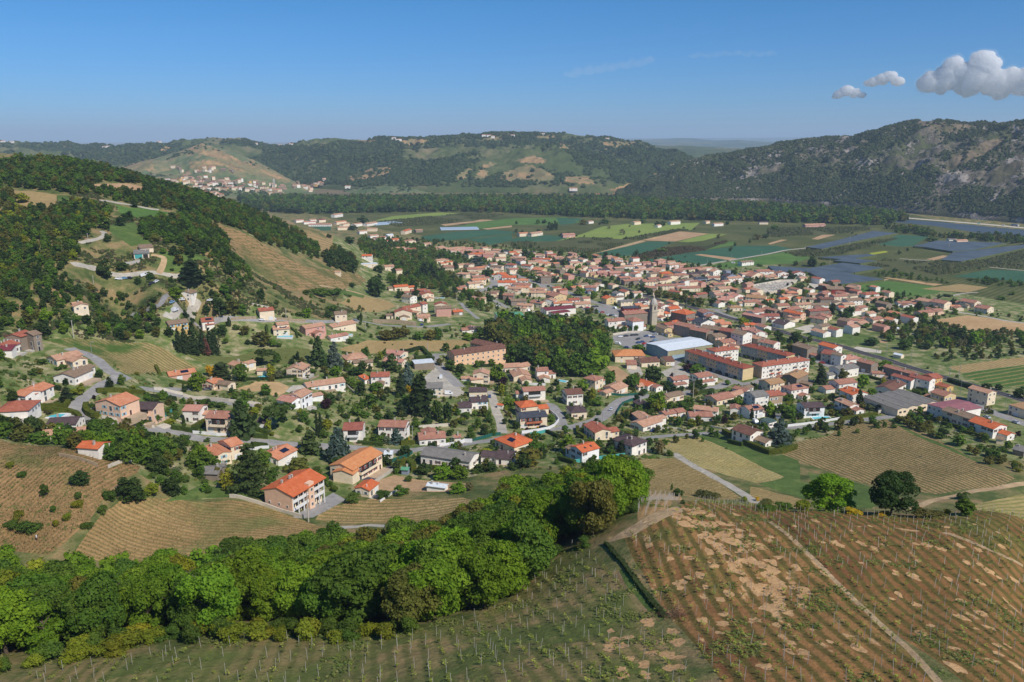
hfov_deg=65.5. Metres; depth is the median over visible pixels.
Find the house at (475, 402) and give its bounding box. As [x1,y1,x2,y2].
[457,396,488,413]
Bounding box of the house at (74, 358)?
[45,350,88,368]
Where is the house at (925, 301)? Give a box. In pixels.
[911,297,931,306]
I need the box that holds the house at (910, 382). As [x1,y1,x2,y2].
[881,373,914,389]
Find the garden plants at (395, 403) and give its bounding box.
[0,340,1023,489]
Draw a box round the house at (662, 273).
[659,271,673,278]
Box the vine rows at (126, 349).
[48,339,185,373]
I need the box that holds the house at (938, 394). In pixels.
[924,388,955,401]
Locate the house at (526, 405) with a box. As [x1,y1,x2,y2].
[514,398,548,413]
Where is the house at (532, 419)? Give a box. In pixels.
[515,408,547,427]
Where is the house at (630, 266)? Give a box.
[621,264,634,268]
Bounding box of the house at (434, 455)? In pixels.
[420,446,478,468]
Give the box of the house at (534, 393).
[515,386,548,401]
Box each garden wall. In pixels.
[59,453,97,466]
[108,460,131,467]
[125,259,139,264]
[153,387,182,394]
[183,393,259,403]
[193,431,229,435]
[229,494,303,518]
[231,316,256,319]
[249,445,268,449]
[275,317,305,321]
[373,319,415,325]
[375,468,392,481]
[419,423,448,427]
[439,442,453,445]
[457,439,471,443]
[522,411,558,433]
[527,382,545,385]
[613,331,639,334]
[667,427,691,431]
[710,425,758,428]
[787,417,839,426]
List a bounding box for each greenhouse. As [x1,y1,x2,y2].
[375,221,401,224]
[440,227,478,229]
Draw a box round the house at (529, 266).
[521,263,533,269]
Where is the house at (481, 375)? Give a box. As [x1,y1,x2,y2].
[461,368,494,384]
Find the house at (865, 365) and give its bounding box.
[848,357,878,373]
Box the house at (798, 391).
[781,383,809,400]
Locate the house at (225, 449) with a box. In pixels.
[205,436,243,463]
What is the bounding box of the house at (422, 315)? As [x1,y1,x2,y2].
[416,312,430,322]
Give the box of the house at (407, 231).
[401,228,411,233]
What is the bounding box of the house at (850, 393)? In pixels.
[839,385,867,402]
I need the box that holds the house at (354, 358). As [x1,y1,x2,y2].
[341,351,372,367]
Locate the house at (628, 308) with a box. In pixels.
[620,304,637,310]
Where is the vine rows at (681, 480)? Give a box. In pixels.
[642,458,733,498]
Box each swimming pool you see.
[45,413,70,418]
[277,335,292,338]
[810,416,830,419]
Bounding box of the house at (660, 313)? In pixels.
[657,307,666,320]
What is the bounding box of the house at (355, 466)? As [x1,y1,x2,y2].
[329,446,389,483]
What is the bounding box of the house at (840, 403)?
[834,397,864,414]
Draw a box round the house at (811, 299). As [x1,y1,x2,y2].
[801,296,816,302]
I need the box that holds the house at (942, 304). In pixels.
[930,298,951,309]
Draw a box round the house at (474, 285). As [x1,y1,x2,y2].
[466,280,483,288]
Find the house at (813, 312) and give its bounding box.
[804,308,830,316]
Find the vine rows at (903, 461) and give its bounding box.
[796,431,1012,491]
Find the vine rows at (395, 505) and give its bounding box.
[322,497,465,520]
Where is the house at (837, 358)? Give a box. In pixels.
[830,351,845,364]
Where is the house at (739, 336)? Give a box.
[731,328,751,347]
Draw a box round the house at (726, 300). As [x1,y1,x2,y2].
[716,297,729,304]
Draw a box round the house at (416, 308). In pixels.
[399,303,420,314]
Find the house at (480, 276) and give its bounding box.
[471,274,489,280]
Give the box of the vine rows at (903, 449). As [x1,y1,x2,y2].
[819,418,987,478]
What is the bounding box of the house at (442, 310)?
[435,305,450,316]
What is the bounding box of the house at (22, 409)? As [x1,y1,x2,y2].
[0,398,41,423]
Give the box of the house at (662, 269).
[647,267,665,270]
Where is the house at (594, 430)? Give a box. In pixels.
[583,421,619,440]
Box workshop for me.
[863,389,938,415]
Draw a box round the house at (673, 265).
[666,263,678,269]
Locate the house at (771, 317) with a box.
[759,312,779,322]
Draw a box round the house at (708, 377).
[689,370,717,385]
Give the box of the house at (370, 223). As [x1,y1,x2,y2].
[363,221,377,225]
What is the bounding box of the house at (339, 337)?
[326,332,348,341]
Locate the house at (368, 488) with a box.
[354,479,379,498]
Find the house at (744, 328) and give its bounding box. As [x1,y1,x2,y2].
[740,326,754,330]
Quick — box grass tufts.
[0,499,1023,681]
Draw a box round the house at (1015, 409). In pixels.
[1006,402,1023,418]
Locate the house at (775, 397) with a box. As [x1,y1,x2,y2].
[766,388,783,407]
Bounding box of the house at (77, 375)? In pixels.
[52,364,100,385]
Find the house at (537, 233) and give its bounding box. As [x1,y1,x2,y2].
[527,231,542,236]
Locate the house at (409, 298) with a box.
[401,294,416,303]
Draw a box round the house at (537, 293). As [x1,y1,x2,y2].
[526,290,546,297]
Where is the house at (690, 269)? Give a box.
[670,266,701,272]
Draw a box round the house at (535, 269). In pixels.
[530,266,546,273]
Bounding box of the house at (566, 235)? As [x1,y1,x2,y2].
[561,233,574,237]
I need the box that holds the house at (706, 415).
[687,409,713,420]
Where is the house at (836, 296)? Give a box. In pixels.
[829,293,847,300]
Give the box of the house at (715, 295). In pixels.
[711,292,725,297]
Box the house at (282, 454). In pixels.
[265,444,297,465]
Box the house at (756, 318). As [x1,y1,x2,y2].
[742,312,765,323]
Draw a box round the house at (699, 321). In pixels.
[691,317,715,326]
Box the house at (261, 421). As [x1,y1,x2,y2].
[256,416,271,428]
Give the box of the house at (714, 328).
[700,324,720,332]
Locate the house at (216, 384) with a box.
[202,376,235,390]
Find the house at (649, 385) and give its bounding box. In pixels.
[633,378,662,391]
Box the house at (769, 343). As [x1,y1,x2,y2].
[759,338,779,349]
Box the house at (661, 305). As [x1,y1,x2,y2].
[657,303,668,308]
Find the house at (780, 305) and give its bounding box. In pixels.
[772,302,790,309]
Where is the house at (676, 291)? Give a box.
[668,289,682,294]
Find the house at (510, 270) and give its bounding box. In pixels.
[507,267,518,273]
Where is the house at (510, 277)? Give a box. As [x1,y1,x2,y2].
[502,275,519,281]
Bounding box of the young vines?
[27,499,1023,681]
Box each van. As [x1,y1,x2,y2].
[444,390,452,394]
[752,418,758,423]
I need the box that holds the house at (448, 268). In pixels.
[442,266,453,270]
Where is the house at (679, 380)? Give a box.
[667,374,689,387]
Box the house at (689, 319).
[687,317,694,323]
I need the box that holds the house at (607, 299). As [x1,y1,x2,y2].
[601,294,616,303]
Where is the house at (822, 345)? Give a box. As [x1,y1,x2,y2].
[817,341,841,353]
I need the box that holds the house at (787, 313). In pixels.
[783,309,806,319]
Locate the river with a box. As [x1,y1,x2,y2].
[879,220,1023,235]
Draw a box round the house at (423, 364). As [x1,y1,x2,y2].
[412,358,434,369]
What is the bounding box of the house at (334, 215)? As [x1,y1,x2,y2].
[331,213,342,217]
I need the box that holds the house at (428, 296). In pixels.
[419,290,433,301]
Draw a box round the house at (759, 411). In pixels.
[730,403,767,418]
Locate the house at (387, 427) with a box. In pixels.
[377,417,409,438]
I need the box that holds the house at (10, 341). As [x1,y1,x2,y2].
[0,339,26,355]
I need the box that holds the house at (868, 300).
[863,295,887,302]
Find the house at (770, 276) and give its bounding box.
[761,274,774,279]
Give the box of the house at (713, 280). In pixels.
[707,278,719,284]
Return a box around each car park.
[581,305,618,316]
[613,331,676,347]
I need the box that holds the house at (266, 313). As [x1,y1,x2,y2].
[257,306,274,320]
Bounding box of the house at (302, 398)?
[276,388,323,410]
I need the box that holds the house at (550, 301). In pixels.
[543,297,556,305]
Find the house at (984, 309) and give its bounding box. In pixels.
[974,304,994,313]
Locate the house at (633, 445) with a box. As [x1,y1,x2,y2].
[612,433,649,455]
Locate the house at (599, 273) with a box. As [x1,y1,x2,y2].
[596,271,606,276]
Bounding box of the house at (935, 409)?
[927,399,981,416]
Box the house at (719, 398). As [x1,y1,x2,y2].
[704,391,740,405]
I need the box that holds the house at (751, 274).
[745,271,761,278]
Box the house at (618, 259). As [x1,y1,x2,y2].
[613,258,627,263]
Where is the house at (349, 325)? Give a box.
[327,320,355,330]
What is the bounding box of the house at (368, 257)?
[361,253,372,262]
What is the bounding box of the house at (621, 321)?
[616,316,625,328]
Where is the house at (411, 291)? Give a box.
[404,288,429,294]
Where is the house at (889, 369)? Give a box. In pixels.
[883,364,919,376]
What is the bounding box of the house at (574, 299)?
[562,297,579,301]
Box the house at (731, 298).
[718,295,733,301]
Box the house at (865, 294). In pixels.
[859,291,879,297]
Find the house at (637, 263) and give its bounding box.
[627,262,641,265]
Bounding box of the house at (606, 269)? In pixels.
[598,268,613,270]
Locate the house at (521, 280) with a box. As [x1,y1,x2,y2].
[517,277,528,282]
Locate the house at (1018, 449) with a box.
[1012,444,1023,456]
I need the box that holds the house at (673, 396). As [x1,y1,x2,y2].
[664,391,684,402]
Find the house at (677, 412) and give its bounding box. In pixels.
[658,407,686,418]
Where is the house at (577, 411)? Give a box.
[566,403,587,419]
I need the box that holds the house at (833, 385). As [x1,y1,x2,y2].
[818,377,857,393]
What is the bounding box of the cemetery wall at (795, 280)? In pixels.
[754,279,797,293]
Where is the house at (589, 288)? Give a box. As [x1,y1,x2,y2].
[581,284,596,293]
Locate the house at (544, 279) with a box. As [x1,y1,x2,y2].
[539,276,550,283]
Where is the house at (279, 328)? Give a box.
[272,321,289,335]
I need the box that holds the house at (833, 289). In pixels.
[823,286,844,293]
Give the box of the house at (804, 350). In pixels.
[790,342,820,358]
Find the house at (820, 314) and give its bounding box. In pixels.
[814,312,826,316]
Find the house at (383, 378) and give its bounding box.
[358,369,389,388]
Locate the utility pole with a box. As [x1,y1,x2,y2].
[306,492,308,521]
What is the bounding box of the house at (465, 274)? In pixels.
[456,271,469,277]
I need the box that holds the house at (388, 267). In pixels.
[383,264,393,270]
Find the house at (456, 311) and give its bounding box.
[452,308,463,314]
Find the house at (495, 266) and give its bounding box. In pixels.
[490,264,503,269]
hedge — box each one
[40,399,70,407]
[40,405,81,415]
[46,382,61,390]
[82,401,99,417]
[95,387,145,394]
[144,393,176,400]
[154,364,161,375]
[171,425,193,432]
[176,379,187,384]
[191,418,204,427]
[193,422,205,430]
[239,374,309,380]
[250,414,256,420]
[251,433,267,438]
[251,441,267,446]
[254,427,268,434]
[357,440,383,446]
[396,458,415,470]
[399,440,414,445]
[400,346,420,352]
[414,346,432,359]
[431,464,453,469]
[469,382,489,387]
[479,364,492,366]
[546,429,559,437]
[558,455,576,464]
[575,425,586,438]
[600,449,622,456]
[603,541,666,617]
[617,414,627,423]
[695,421,716,424]
[696,388,714,395]
[721,428,797,454]
[727,439,743,445]
[754,278,793,283]
[840,412,878,419]
[869,375,880,380]
[916,387,927,394]
[941,421,960,427]
[947,378,972,387]
[965,430,978,436]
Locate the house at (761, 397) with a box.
[743,389,769,405]
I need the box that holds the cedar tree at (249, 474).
[224,443,268,495]
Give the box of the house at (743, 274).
[736,272,748,277]
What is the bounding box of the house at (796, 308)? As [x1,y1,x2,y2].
[781,306,803,311]
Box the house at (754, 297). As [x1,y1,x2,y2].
[745,294,766,300]
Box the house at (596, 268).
[586,266,601,271]
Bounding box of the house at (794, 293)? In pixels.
[781,291,798,296]
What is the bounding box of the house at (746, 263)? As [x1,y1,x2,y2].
[738,260,753,265]
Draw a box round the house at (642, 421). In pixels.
[629,410,666,431]
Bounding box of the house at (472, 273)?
[468,270,478,276]
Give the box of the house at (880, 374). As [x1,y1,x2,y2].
[870,370,885,377]
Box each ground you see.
[0,142,1023,681]
[0,234,1023,499]
[234,199,1023,303]
[237,381,288,396]
[378,366,629,491]
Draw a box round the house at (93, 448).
[76,440,109,458]
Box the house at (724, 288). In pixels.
[715,286,731,291]
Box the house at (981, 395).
[967,385,996,405]
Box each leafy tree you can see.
[0,544,25,569]
[0,558,11,569]
[0,569,21,588]
[0,569,28,575]
[0,585,36,653]
[2,565,36,573]
[6,574,72,644]
[11,581,69,641]
[16,598,67,653]
[17,572,72,638]
[34,568,46,571]
[41,564,76,575]
[43,559,76,573]
[48,573,61,577]
[50,588,125,641]
[59,569,126,637]
[64,575,88,637]
[75,565,91,575]
[78,555,96,571]
[85,567,102,577]
[98,572,125,632]
[104,577,128,631]
[114,557,136,573]
[116,572,137,578]
[116,579,165,626]
[117,579,132,626]
[121,567,146,575]
[122,573,169,627]
[133,561,147,567]
[142,548,166,561]
[143,554,169,568]
[144,562,185,627]
[163,547,192,561]
[164,557,197,626]
[165,553,183,563]
[165,570,207,627]
[169,562,228,596]
[174,569,242,630]
[207,555,223,562]
[214,547,260,620]
[215,556,230,561]
[219,536,254,553]
[239,541,264,550]
[241,560,279,619]
[244,544,266,551]
[247,570,286,620]
[257,552,272,559]
[260,557,285,574]
[266,535,289,550]
[267,545,282,558]
[270,564,314,620]
[281,557,294,560]
[283,543,311,559]
[283,560,300,570]
[286,533,304,546]
[288,563,324,620]
[293,530,310,541]
[298,567,343,620]
[299,553,315,565]
[300,531,329,545]
[303,548,350,602]
[304,545,318,551]
[310,543,392,627]
[314,526,345,543]
[314,544,331,552]
[316,520,339,533]
[318,538,343,548]
[326,545,352,551]
[333,541,350,545]
[337,532,355,539]
[342,537,355,541]
[343,553,390,604]
[344,540,363,548]
[348,526,377,541]
[354,540,371,550]
[362,543,397,564]
[372,539,383,544]
[379,562,443,622]
[380,531,410,544]
[381,542,400,555]
[381,563,407,612]
[383,519,416,532]
[385,515,415,533]
[392,524,440,551]
[395,540,416,563]
[396,538,436,567]
[398,540,411,554]
[401,531,430,547]
[401,559,458,620]
[412,538,447,565]
[413,519,441,531]
[416,520,441,530]
[419,540,472,613]
[420,560,466,615]
[432,526,470,539]
[438,505,468,525]
[442,517,455,527]
[444,503,465,517]
[444,531,480,586]
[448,520,473,531]
[455,508,493,523]
[456,501,484,517]
[458,549,512,606]
[464,512,494,526]
[467,518,501,539]
[472,536,492,549]
[473,497,495,506]
[475,540,529,595]
[481,499,508,511]
[487,489,501,499]
[488,538,500,546]
[490,486,524,503]
[491,507,510,523]
[492,488,510,501]
[492,519,518,540]
[494,474,530,492]
[494,482,514,494]
[497,492,517,502]
[497,501,517,510]
[505,494,521,504]
[505,507,557,580]
[511,527,552,541]
[518,487,553,507]
[519,487,540,508]
[522,490,571,543]
[524,477,549,488]
[529,483,546,488]
[536,490,573,535]
[542,472,564,484]
[542,479,563,487]
[550,484,564,492]
[553,475,581,531]
[558,479,597,535]
[563,468,579,477]
[565,468,587,481]
[566,472,586,483]
[568,478,617,535]
[580,472,628,516]
[584,461,599,472]
[587,470,596,475]
[595,457,644,511]
[603,454,643,483]
[614,457,635,503]
[625,459,650,501]
[628,459,655,489]
[800,472,857,511]
[868,470,921,514]
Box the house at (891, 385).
[875,379,906,392]
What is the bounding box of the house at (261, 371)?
[256,366,266,374]
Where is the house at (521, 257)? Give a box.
[510,256,525,259]
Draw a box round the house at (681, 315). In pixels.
[668,308,695,322]
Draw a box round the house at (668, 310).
[664,305,679,316]
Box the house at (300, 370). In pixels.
[286,362,313,379]
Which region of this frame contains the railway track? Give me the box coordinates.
[426,247,1023,401]
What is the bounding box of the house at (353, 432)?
[342,419,364,444]
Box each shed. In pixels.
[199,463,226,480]
[383,448,393,458]
[400,464,409,474]
[426,480,448,490]
[453,431,461,441]
[775,413,780,418]
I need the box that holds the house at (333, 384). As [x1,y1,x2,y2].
[303,377,345,391]
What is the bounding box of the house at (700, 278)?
[691,276,707,281]
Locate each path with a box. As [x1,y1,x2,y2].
[78,200,1023,528]
[151,254,1023,681]
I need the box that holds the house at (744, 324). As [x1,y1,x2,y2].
[739,322,756,326]
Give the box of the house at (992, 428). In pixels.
[968,416,1015,440]
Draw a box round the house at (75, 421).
[46,414,84,427]
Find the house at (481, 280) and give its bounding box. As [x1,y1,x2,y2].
[466,277,485,284]
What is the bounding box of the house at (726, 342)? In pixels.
[714,338,739,347]
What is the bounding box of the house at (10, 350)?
[0,344,16,357]
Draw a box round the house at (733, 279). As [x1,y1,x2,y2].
[724,276,743,283]
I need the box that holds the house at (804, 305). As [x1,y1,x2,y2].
[792,301,811,308]
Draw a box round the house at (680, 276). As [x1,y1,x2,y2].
[673,273,688,279]
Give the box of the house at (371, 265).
[361,262,377,268]
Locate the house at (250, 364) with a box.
[228,359,255,370]
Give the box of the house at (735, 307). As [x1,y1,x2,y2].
[727,304,742,310]
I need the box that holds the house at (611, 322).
[605,317,617,328]
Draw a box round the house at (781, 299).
[776,296,788,302]
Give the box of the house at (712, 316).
[704,312,717,319]
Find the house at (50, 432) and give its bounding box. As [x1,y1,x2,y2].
[42,426,85,435]
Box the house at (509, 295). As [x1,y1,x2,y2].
[496,293,514,299]
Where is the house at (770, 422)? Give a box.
[760,417,776,427]
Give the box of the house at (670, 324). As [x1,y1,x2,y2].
[656,321,674,328]
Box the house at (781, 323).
[772,318,795,328]
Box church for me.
[619,295,657,324]
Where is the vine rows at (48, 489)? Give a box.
[0,443,138,552]
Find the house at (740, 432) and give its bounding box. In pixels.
[731,423,773,446]
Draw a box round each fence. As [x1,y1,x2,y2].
[392,450,412,461]
[473,432,500,440]
[575,453,624,462]
[611,392,646,395]
[617,398,635,411]
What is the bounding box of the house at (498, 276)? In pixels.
[494,272,507,279]
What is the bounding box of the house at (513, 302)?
[509,298,526,305]
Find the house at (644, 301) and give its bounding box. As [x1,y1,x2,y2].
[634,298,650,304]
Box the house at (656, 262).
[651,258,665,265]
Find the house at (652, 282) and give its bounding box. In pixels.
[640,279,655,285]
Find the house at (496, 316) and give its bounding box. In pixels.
[494,312,523,319]
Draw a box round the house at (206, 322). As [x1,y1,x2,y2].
[200,317,214,330]
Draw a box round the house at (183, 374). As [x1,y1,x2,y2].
[167,368,195,379]
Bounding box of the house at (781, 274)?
[769,270,788,277]
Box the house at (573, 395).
[562,386,583,404]
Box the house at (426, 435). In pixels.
[417,427,445,446]
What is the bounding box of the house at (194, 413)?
[181,401,208,422]
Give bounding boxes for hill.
[0,133,686,193]
[118,143,315,197]
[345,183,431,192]
[619,137,812,141]
[630,119,1023,223]
[630,138,774,148]
[655,145,742,157]
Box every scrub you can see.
[0,131,693,186]
[0,189,361,342]
[117,143,278,195]
[343,180,410,192]
[615,118,1023,216]
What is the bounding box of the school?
[611,349,674,368]
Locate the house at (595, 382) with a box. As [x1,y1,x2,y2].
[583,375,605,389]
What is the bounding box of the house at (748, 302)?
[737,299,760,305]
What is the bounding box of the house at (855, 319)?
[843,317,864,321]
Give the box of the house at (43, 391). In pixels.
[14,381,58,402]
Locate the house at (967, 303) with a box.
[955,298,980,308]
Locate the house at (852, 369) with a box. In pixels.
[826,363,859,378]
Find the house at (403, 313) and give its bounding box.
[386,307,412,320]
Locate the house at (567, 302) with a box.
[553,300,572,305]
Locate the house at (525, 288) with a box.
[516,284,528,292]
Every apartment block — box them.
[684,348,754,380]
[706,345,738,360]
[740,342,794,360]
[751,356,809,378]
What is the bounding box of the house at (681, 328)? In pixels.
[673,321,698,336]
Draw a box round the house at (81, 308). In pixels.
[71,300,88,315]
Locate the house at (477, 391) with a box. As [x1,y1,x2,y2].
[468,385,486,396]
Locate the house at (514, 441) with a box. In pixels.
[494,432,532,451]
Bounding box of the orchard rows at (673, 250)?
[632,240,727,259]
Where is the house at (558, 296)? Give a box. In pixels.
[544,291,566,301]
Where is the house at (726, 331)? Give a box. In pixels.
[719,327,735,337]
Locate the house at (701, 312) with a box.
[695,308,714,317]
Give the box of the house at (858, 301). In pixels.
[841,297,862,304]
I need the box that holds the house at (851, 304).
[839,302,854,306]
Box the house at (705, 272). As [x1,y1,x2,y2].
[697,270,708,275]
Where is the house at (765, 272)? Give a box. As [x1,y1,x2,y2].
[755,269,770,274]
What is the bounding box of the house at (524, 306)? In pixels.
[517,302,533,311]
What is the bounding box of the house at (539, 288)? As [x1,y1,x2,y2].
[535,286,547,289]
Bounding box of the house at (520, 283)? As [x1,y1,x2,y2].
[512,282,531,287]
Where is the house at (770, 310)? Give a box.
[763,306,778,312]
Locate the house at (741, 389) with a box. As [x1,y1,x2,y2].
[731,384,753,396]
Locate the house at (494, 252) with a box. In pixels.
[484,251,497,254]
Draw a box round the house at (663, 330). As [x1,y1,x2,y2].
[655,324,673,336]
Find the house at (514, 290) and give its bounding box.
[507,285,522,293]
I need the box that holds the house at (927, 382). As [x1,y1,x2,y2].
[909,373,934,391]
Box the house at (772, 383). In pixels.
[758,376,784,390]
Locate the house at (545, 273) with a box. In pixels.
[537,271,553,275]
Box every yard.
[286,385,305,392]
[293,493,345,517]
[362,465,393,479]
[425,368,464,395]
[625,365,642,374]
[644,351,681,366]
[661,365,698,376]
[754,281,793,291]
[793,324,813,332]
[807,283,817,288]
[854,346,881,352]
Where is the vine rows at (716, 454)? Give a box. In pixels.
[666,440,775,480]
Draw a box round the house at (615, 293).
[611,291,623,295]
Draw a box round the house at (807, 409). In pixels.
[796,400,824,417]
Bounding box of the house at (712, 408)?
[693,403,719,416]
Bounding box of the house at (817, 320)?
[809,315,827,323]
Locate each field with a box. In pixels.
[0,441,139,554]
[14,191,56,207]
[14,539,694,681]
[46,338,197,373]
[57,195,75,200]
[76,498,353,562]
[94,183,141,189]
[108,222,151,245]
[116,205,167,217]
[158,251,210,271]
[165,485,262,501]
[184,348,310,365]
[219,225,361,284]
[226,190,612,198]
[267,271,365,290]
[270,216,342,250]
[312,226,330,229]
[316,497,471,523]
[320,290,365,297]
[339,296,395,311]
[340,340,468,353]
[375,212,459,220]
[389,215,500,226]
[421,230,514,241]
[441,219,490,225]
[458,217,578,228]
[468,234,511,244]
[484,225,511,229]
[512,235,578,241]
[517,230,687,253]
[557,218,581,224]
[558,223,698,240]
[591,242,673,258]
[598,240,644,252]
[619,569,667,619]
[625,501,933,681]
[637,494,681,520]
[639,458,740,499]
[640,244,719,259]
[643,246,790,264]
[644,231,707,241]
[653,436,782,482]
[678,234,725,241]
[697,254,735,259]
[699,434,799,488]
[707,242,733,249]
[710,252,809,267]
[749,486,801,507]
[760,472,875,508]
[763,510,1023,681]
[780,229,841,236]
[783,432,1014,493]
[803,328,870,344]
[813,235,831,239]
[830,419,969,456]
[861,280,942,296]
[867,260,1023,277]
[870,251,886,254]
[878,235,928,246]
[886,277,941,285]
[888,419,988,465]
[925,284,986,291]
[928,255,945,259]
[937,315,1023,330]
[949,357,1023,372]
[953,269,1023,281]
[961,365,1023,386]
[975,494,1023,519]
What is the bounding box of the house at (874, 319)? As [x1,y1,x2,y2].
[861,316,883,324]
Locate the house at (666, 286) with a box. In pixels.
[654,284,677,289]
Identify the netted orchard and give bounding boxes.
[768,266,853,277]
[806,231,896,249]
[813,263,882,274]
[818,254,876,260]
[822,273,883,285]
[833,258,876,264]
[912,240,1005,252]
[941,245,1023,262]
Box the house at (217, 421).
[204,409,233,436]
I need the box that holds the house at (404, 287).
[387,284,414,290]
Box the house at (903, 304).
[894,300,915,307]
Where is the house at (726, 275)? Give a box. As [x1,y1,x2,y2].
[720,273,735,279]
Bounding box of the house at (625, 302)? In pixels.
[617,298,632,306]
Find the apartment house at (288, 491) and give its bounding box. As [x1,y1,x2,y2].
[260,468,325,512]
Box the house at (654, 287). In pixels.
[643,285,656,290]
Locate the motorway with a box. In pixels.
[909,218,1023,227]
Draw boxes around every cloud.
[832,85,866,98]
[863,71,904,86]
[916,50,1023,99]
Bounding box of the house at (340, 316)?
[334,310,346,321]
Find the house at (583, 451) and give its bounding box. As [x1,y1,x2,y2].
[564,441,599,462]
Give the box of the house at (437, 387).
[425,380,442,397]
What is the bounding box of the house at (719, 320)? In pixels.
[712,318,724,324]
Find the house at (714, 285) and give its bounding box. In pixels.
[709,282,724,289]
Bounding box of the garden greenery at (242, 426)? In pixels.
[0,192,1023,534]
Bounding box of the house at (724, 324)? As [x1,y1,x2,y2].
[713,321,731,327]
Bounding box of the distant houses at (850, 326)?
[294,219,1004,444]
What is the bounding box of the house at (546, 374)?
[535,365,555,382]
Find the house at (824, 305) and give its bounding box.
[811,302,828,308]
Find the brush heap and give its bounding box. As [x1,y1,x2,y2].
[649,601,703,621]
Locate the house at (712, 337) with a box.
[708,332,726,343]
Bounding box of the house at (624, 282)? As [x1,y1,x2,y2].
[621,278,638,285]
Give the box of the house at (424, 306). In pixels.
[416,301,427,312]
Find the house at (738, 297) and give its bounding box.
[729,292,744,301]
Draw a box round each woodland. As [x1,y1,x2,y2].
[0,152,358,339]
[0,234,1023,489]
[0,495,648,673]
[7,415,244,493]
[22,459,649,577]
[62,261,265,319]
[237,192,1023,243]
[353,192,708,200]
[357,233,490,310]
[366,322,465,338]
[434,251,1008,391]
[482,310,613,375]
[514,221,931,265]
[871,306,1023,361]
[873,270,1022,286]
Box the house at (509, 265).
[504,263,516,269]
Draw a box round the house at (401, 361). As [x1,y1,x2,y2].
[383,357,406,367]
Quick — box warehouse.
[646,337,711,359]
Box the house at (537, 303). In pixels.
[530,299,546,307]
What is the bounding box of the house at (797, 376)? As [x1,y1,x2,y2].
[775,369,812,386]
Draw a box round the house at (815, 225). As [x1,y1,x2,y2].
[802,223,825,226]
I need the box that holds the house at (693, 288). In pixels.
[670,286,700,291]
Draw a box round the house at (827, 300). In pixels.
[817,296,833,303]
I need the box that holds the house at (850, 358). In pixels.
[844,354,860,363]
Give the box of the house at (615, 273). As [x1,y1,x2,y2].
[608,270,620,275]
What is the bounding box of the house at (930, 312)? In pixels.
[913,308,934,315]
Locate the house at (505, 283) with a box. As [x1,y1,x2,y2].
[498,279,515,288]
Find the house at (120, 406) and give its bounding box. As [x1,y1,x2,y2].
[93,392,146,424]
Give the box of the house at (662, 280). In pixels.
[656,278,667,283]
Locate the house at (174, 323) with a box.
[165,317,188,333]
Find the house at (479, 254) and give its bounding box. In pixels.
[469,252,483,256]
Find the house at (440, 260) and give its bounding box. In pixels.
[435,258,448,262]
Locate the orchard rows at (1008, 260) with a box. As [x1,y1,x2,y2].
[380,213,1023,274]
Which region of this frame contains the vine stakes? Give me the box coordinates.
[36,490,1023,677]
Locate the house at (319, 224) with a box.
[308,223,331,225]
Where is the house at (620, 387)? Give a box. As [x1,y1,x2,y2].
[599,381,629,396]
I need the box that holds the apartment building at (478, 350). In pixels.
[447,338,505,364]
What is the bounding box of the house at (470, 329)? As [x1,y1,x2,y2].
[461,325,480,332]
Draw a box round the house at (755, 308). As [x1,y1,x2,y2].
[746,307,765,312]
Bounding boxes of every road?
[65,347,115,374]
[68,371,560,453]
[70,262,180,278]
[131,294,172,316]
[139,386,254,406]
[150,387,203,391]
[156,423,170,428]
[162,298,201,319]
[190,316,451,328]
[433,355,464,386]
[459,303,479,318]
[475,278,497,291]
[487,391,506,432]
[493,300,509,307]
[506,271,620,311]
[536,283,549,290]
[546,403,567,424]
[559,380,738,428]
[639,413,923,438]
[696,248,804,265]
[704,369,775,384]
[707,308,745,310]
[713,310,737,317]
[795,356,1023,425]
[948,310,1023,322]
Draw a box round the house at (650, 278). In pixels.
[641,277,659,279]
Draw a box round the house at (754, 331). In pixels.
[748,327,767,337]
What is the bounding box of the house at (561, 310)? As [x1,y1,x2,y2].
[540,305,575,316]
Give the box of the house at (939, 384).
[923,372,953,390]
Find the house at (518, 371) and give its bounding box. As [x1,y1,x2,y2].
[499,362,531,384]
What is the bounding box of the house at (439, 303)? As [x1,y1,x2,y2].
[434,301,447,310]
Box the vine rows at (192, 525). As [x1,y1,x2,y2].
[76,497,353,560]
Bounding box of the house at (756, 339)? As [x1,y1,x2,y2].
[752,334,765,343]
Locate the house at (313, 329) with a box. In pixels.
[299,322,326,338]
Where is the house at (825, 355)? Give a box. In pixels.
[820,349,837,362]
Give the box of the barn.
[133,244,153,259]
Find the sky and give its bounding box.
[0,0,1023,142]
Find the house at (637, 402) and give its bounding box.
[632,399,648,408]
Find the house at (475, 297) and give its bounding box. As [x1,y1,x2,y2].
[469,296,485,303]
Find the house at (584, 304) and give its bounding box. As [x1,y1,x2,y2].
[573,300,590,307]
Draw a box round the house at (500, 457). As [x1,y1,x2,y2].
[480,449,515,464]
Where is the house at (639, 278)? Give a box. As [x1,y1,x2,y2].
[629,276,642,281]
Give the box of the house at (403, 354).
[385,349,407,358]
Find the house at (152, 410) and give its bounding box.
[139,401,164,427]
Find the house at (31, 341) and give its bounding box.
[4,329,43,352]
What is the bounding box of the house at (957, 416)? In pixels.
[937,406,984,427]
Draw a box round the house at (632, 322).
[622,317,645,330]
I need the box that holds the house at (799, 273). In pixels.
[787,270,805,277]
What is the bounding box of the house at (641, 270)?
[631,268,651,273]
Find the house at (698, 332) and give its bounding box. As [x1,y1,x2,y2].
[689,326,713,340]
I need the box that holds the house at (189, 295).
[181,289,197,305]
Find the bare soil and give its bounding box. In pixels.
[592,507,1023,678]
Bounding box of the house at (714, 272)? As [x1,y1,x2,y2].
[708,268,721,275]
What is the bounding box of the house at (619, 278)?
[616,275,630,282]

